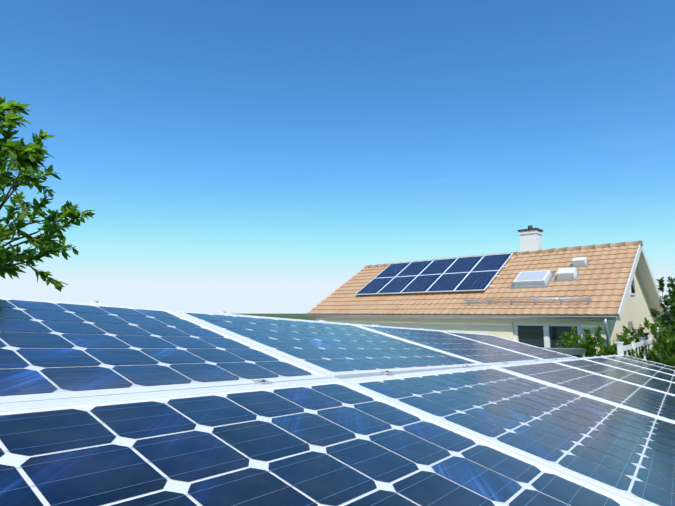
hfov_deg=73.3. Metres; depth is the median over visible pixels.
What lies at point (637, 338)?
shrub wall
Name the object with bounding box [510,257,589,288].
skylights
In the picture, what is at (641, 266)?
roof trim
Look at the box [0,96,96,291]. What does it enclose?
tree
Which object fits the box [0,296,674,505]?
solar array
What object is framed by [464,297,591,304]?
snow guard rail
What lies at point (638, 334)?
shrub wall
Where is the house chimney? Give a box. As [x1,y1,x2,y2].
[518,225,542,254]
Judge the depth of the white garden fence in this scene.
11.07 m
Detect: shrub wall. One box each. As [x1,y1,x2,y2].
[616,325,645,358]
[627,332,650,358]
[637,325,664,355]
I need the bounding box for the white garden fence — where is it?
[616,335,661,359]
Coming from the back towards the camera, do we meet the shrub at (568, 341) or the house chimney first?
the house chimney
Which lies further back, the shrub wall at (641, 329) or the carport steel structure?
the shrub wall at (641, 329)
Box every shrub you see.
[555,325,640,357]
[635,317,674,366]
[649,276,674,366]
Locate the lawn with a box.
[239,314,674,366]
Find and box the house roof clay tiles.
[306,240,642,315]
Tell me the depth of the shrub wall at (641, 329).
13.76 m
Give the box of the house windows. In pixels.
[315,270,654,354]
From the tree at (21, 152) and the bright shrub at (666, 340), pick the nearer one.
the tree at (21, 152)
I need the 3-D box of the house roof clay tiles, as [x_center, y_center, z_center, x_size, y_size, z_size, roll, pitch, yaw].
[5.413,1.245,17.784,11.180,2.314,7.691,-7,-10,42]
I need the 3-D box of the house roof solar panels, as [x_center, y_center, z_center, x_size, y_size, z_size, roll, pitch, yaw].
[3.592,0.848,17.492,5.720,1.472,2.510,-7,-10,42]
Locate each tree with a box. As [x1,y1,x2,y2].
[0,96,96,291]
[665,276,674,304]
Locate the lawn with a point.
(297, 316)
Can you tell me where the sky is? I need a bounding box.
[0,0,674,313]
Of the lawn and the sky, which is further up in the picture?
the sky
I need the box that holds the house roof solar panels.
[355,253,513,294]
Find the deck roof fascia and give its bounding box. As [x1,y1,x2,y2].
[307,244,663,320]
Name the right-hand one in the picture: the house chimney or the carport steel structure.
the carport steel structure
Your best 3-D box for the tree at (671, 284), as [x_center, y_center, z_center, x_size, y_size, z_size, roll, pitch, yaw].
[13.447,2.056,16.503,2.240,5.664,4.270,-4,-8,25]
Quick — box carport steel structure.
[544,348,586,356]

